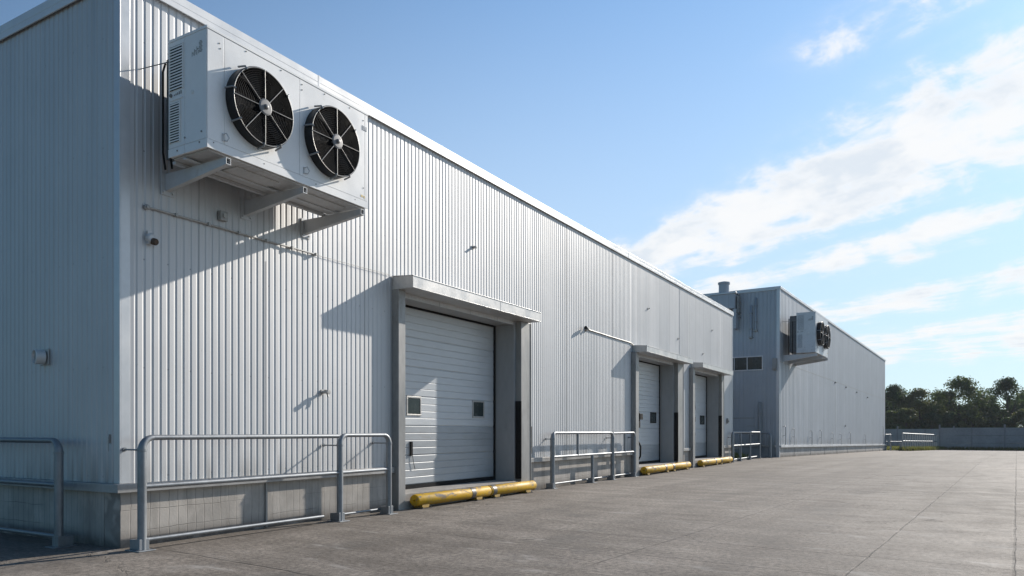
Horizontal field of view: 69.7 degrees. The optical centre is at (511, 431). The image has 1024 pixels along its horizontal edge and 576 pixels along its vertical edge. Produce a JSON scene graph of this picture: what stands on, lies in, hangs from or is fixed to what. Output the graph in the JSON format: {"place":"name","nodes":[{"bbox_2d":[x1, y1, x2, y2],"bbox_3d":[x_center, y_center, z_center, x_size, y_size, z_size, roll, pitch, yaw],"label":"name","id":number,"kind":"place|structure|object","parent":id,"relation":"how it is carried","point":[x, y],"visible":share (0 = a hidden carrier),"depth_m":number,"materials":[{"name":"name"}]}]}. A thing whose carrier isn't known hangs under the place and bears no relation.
{"place":"outdoors","nodes":[
{"label":"outdoors","id":0,"kind":"place"},
{"bbox_2d":[0,450,1023,575],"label":"yard","id":1,"kind":"structure","parent":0,"point":[921,513],"depth_m":9.38,"materials":[{"name":"concrete"}]},
{"bbox_2d":[0,437,77,548],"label":"guard rail","id":2,"kind":"object","parent":1,"relation":"on","point":[60,539],"visible":1,"depth_m":8.27,"materials":[{"name":"metal"}]},
{"bbox_2d":[122,433,397,552],"bbox_3d":[-3.090,0.662,9.865,0.434,1.277,4.341,0,0,30],"label":"guard rail","id":3,"kind":"object","parent":1,"relation":"on","point":[140,544],"visible":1,"depth_m":9.21,"materials":[{"name":"metal"}]},
{"bbox_2d":[0,0,733,548],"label":"warehouse","id":4,"kind":"structure","parent":1,"relation":"on","point":[444,356],"depth_m":10.10,"materials":[{"name":"white metal"}]},
{"bbox_2d":[32,349,49,365],"bbox_3d":[-5.696,-0.902,8.857,0.199,0.195,0.138,0,0,30],"label":"vent outlet","id":5,"kind":"object","parent":4,"relation":"attached to","point":[41,357],"visible":1,"depth_m":8.85,"materials":[{"name":"white metal"}]},
{"bbox_2d":[108,434,110,450],"bbox_3d":[-4.507,0.125,8.226,0.012,0.190,0.023,0,0,30],"label":"cable clip","id":6,"kind":"object","parent":4,"relation":"attached to","point":[109,438],"visible":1,"depth_m":8.22,"materials":[{"name":"metal"}]},
{"bbox_2d":[145,231,158,245],"bbox_3d":[-4.124,-2.219,8.432,0.104,0.162,0.128,0,0,30],"label":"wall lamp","id":7,"kind":"object","parent":4,"relation":"attached to","point":[150,238],"visible":1,"depth_m":8.41,"materials":[{"name":"paint"}]},
{"bbox_2d":[218,210,227,221],"bbox_3d":[-3.641,-2.720,9.278,0.082,0.120,0.110,0,0,30],"label":"wall box","id":8,"kind":"object","parent":4,"relation":"attached to","point":[223,216],"visible":1,"depth_m":9.24,"materials":[{"name":"metal"}]},
{"bbox_2d":[140,25,367,238],"bbox_3d":[-3.034,-3.581,9.211,1.206,1.618,2.679,0,0,30],"label":"cooling unit","id":9,"kind":"object","parent":4,"relation":"attached to","point":[268,130],"visible":1,"depth_m":8.61,"materials":[{"name":"white metal"}]},
{"bbox_2d":[143,204,389,274],"bbox_3d":[-3.091,-2.570,10.248,0.052,0.064,4.332,0,0,30],"label":"conduit pipe","id":10,"kind":"object","parent":4,"relation":"attached to","point":[146,207],"visible":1,"depth_m":9.38,"materials":[{"name":"metal"}]},
{"bbox_2d":[320,389,330,396],"bbox_3d":[-2.727,-0.561,10.776,0.142,0.118,0.089,0,0,30],"label":"tap fitting","id":11,"kind":"object","parent":4,"relation":"attached to","point":[323,392],"visible":1,"depth_m":10.76,"materials":[{"name":"grey metal"}]},
{"bbox_2d":[405,305,495,488],"bbox_3d":[-1.359,-0.620,14.235,0.110,3.316,3.819,0,0,30],"label":"dock door","id":12,"kind":"structure","parent":4,"relation":"in","point":[450,361],"depth_m":14.38,"materials":[{"name":"white metal"}]},
{"bbox_2d":[589,329,632,344],"bbox_3d":[2.747,-2.580,20.216,0.034,0.114,3.274,0,0,30],"label":"conduit pipe","id":13,"kind":"object","parent":4,"relation":"attached to","point":[609,336],"visible":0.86,"depth_m":20.04,"materials":[{"name":"grey metal"}]},
{"bbox_2d":[639,361,659,463],"bbox_3d":[4.179,-0.610,23.507,0.280,3.296,3.599,0,0,30],"label":"dock door","id":14,"kind":"structure","parent":4,"relation":"in","point":[649,373],"depth_m":24.23,"materials":[{"name":"white metal"}]},
{"bbox_2d":[695,374,706,457],"bbox_3d":[7.076,-0.600,28.445,0.280,3.276,3.649,0,0,30],"label":"dock door","id":15,"kind":"structure","parent":4,"relation":"in","point":[700,381],"depth_m":29.33,"materials":[{"name":"white metal"}]},
{"bbox_2d":[410,480,536,508],"bbox_3d":[-0.602,1.173,14.101,0.260,0.252,4.125,0,0,30],"label":"wheel stop","id":16,"kind":"object","parent":1,"relation":"on","point":[422,501],"visible":1,"depth_m":13.67,"materials":[{"name":"yellow paint"}]},
{"bbox_2d":[544,432,638,488],"bbox_3d":[2.192,0.649,19.016,0.284,1.302,5.360,0,0,30],"label":"guard rail","id":17,"kind":"object","parent":1,"relation":"on","point":[552,483],"visible":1,"depth_m":18.64,"materials":[{"name":"metal"}]},
{"bbox_2d":[640,461,690,475],"bbox_3d":[5.004,1.165,23.658,0.260,0.268,4.405,0,0,30],"label":"wheel stop","id":18,"kind":"object","parent":1,"relation":"on","point":[664,468],"visible":1,"depth_m":23.24,"materials":[{"name":"yellow paint"}]},
{"bbox_2d":[697,457,732,466],"bbox_3d":[7.965,1.165,28.704,0.260,0.268,4.405,0,0,30],"label":"wheel stop","id":19,"kind":"object","parent":1,"relation":"on","point":[713,461],"visible":1,"depth_m":28.31,"materials":[{"name":"yellow paint"}]},
{"bbox_2d":[734,452,748,458],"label":"weeds","id":20,"kind":"object","parent":1,"relation":"on","point":[736,455],"visible":0.1,"depth_m":36.24,"materials":[{"name":"green plant"}]},
{"bbox_2d":[728,431,760,461],"bbox_3d":[10.650,0.647,33.433,0.284,1.306,5.530,0,0,30],"label":"guard rail","id":21,"kind":"object","parent":1,"relation":"on","point":[740,445],"visible":0.94,"depth_m":32.84,"materials":[{"name":"metal"}]},
{"bbox_2d":[742,432,771,457],"bbox_3d":[12.377,0.670,37.133,1.451,1.260,0.162,0,0,30],"label":"bent handrail","id":22,"kind":"object","parent":1,"relation":"on","point":[770,444],"visible":0.89,"depth_m":36.76,"materials":[{"name":"metal"}]},
{"bbox_2d":[703,286,885,456],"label":"cold store building","id":23,"kind":"structure","parent":1,"relation":"on","point":[803,401],"depth_m":40.35,"materials":[{"name":"white metal"}]},
{"bbox_2d":[709,281,740,329],"bbox_3d":[11.126,-6.584,38.375,1.470,2.560,0.660,0,-1,34],"label":"roof vent duct","id":24,"kind":"object","parent":23,"relation":"attached to","point":[725,297],"visible":0.94,"depth_m":38.08,"materials":[{"name":"metal"}]},
{"bbox_2d":[733,355,762,371],"bbox_3d":[12.080,-3.525,38.067,1.820,0.760,0.045,0,-1,34],"label":"window","id":25,"kind":"structure","parent":23,"relation":"in","point":[744,363],"depth_m":37.98,"materials":[{"name":"black glass"}]},
{"bbox_2d":[749,305,752,338],"bbox_3d":[12.328,-5.678,37.897,0.192,1.756,0.205,0,-1,34],"label":"drain pipe","id":26,"kind":"object","parent":23,"relation":"attached to","point":[751,329],"visible":1,"depth_m":37.83,"materials":[{"name":"metal"}]},
{"bbox_2d":[754,298,757,331],"bbox_3d":[12.535,-6.034,37.775,0.160,1.767,0.184,0,-1,34],"label":"drain pipe","id":27,"kind":"object","parent":23,"relation":"attached to","point":[755,321],"visible":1,"depth_m":37.71,"materials":[{"name":"metal"}]},
{"bbox_2d":[757,402,762,445],"bbox_3d":[12.673,-0.406,37.567,0.240,2.270,0.236,0,-1,34],"label":"downpipe","id":28,"kind":"object","parent":23,"relation":"attached to","point":[759,413],"visible":0.72,"depth_m":37.49,"materials":[{"name":"metal"}]},
{"bbox_2d":[772,358,776,369],"bbox_3d":[13.271,-3.421,37.166,0.220,0.600,0.200,0,-1,34],"label":"junction box","id":29,"kind":"object","parent":23,"relation":"attached to","point":[774,363],"visible":1,"depth_m":37.13,"materials":[{"name":"metal"}]},
{"bbox_2d":[783,311,830,367],"bbox_3d":[15.436,-4.748,38.356,1.836,2.491,3.227,0,-1,34],"label":"cooling unit","id":30,"kind":"object","parent":23,"relation":"attached to","point":[810,337],"visible":1,"depth_m":37.20,"materials":[{"name":"metal"}]},
{"bbox_2d":[885,434,901,450],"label":"gate rail","id":31,"kind":"object","parent":1,"relation":"on","point":[890,441],"visible":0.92,"depth_m":70.48,"materials":[{"name":"metal"}]},
{"bbox_2d":[902,433,936,447],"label":"railing","id":32,"kind":"object","parent":1,"relation":"on","point":[919,441],"visible":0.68,"depth_m":74.42,"materials":[{"name":"metal"}]},
{"bbox_2d":[0,0,1023,426],"label":"sky","id":33,"kind":"structure","parent":0,"point":[862,160],"materials":[{"name":"blue"}]},
{"bbox_2d":[885,426,954,446],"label":"boundary wall","id":34,"kind":"structure","parent":0,"point":[897,431],"depth_m":90.51,"materials":[{"name":"concrete"}]},
{"bbox_3d":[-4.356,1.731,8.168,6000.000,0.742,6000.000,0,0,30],"label":"ground","id":35,"kind":"structure","parent":0,"visible":0},
{"bbox_2d":[885,410,907,435],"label":"leafy shrub","id":36,"kind":"object","parent":35,"relation":"on","point":[889,414],"visible":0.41,"depth_m":103.07,"materials":[{"name":"green plant"}]},
{"bbox_2d":[885,384,912,412],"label":"broadleaf tree","id":37,"kind":"object","parent":35,"relation":"on","point":[895,393],"visible":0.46,"depth_m":111.41,"materials":[{"name":"green plant"}]},
{"bbox_2d":[885,407,918,435],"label":"leafy shrub","id":38,"kind":"object","parent":35,"relation":"on","point":[906,417],"visible":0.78,"depth_m":102.41,"materials":[{"name":"green plant"}]},
{"bbox_2d":[893,388,947,428],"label":"broadleaf tree","id":39,"kind":"object","parent":35,"relation":"on","point":[918,394],"visible":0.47,"depth_m":108.37,"materials":[{"name":"green plant"}]},
{"bbox_2d":[914,412,948,442],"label":"leafy shrub","id":40,"kind":"object","parent":35,"relation":"on","point":[935,419],"visible":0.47,"depth_m":101.95,"materials":[{"name":"green plant"}]},
{"bbox_2d":[918,389,964,427],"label":"broadleaf tree","id":41,"kind":"object","parent":35,"relation":"on","point":[950,403],"visible":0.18,"depth_m":109.88,"materials":[{"name":"green plant"}]},
{"bbox_2d":[932,411,972,442],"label":"leafy shrub","id":42,"kind":"object","parent":35,"relation":"on","point":[955,418],"visible":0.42,"depth_m":101.66,"materials":[{"name":"green plant"}]},
{"bbox_2d":[886,445,1023,450],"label":"grass","id":43,"kind":"structure","parent":35,"relation":"on","point":[914,448],"depth_m":77.67,"materials":[{"name":"green plant"}]},
{"bbox_2d":[920,375,1001,426],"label":"broadleaf tree","id":44,"kind":"object","parent":35,"relation":"on","point":[972,393],"visible":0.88,"depth_m":104.87,"materials":[{"name":"green plant"}]},
{"bbox_2d":[958,409,995,435],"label":"leafy shrub","id":45,"kind":"object","parent":35,"relation":"on","point":[970,415],"visible":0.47,"depth_m":100.04,"materials":[{"name":"green plant"}]},
{"bbox_2d":[939,424,1023,448],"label":"boundary wall","id":46,"kind":"structure","parent":35,"relation":"on","point":[958,437],"depth_m":79.31,"materials":[{"name":"concrete"}]},
{"bbox_2d":[963,404,1005,435],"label":"broadleaf tree","id":47,"kind":"object","parent":35,"relation":"on","point":[998,417],"visible":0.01,"depth_m":110.73,"materials":[{"name":"green plant"}]},
{"bbox_2d":[980,412,1018,443],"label":"leafy shrub","id":48,"kind":"object","parent":35,"relation":"on","point":[1008,422],"visible":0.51,"depth_m":100.92,"materials":[{"name":"green plant"}]},
{"bbox_2d":[978,376,1023,427],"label":"broadleaf tree","id":49,"kind":"object","parent":35,"relation":"on","point":[1005,385],"visible":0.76,"depth_m":108.11,"materials":[{"name":"green plant"}]},
{"bbox_2d":[1007,409,1023,443],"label":"leafy shrub","id":50,"kind":"object","parent":35,"relation":"on","point":[1018,416],"visible":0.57,"depth_m":100.39,"materials":[{"name":"green plant"}]},
{"bbox_2d":[1008,392,1023,435],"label":"broadleaf tree","id":51,"kind":"object","parent":35,"relation":"on","point":[1022,397],"visible":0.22,"depth_m":111.96,"materials":[{"name":"green plant"}]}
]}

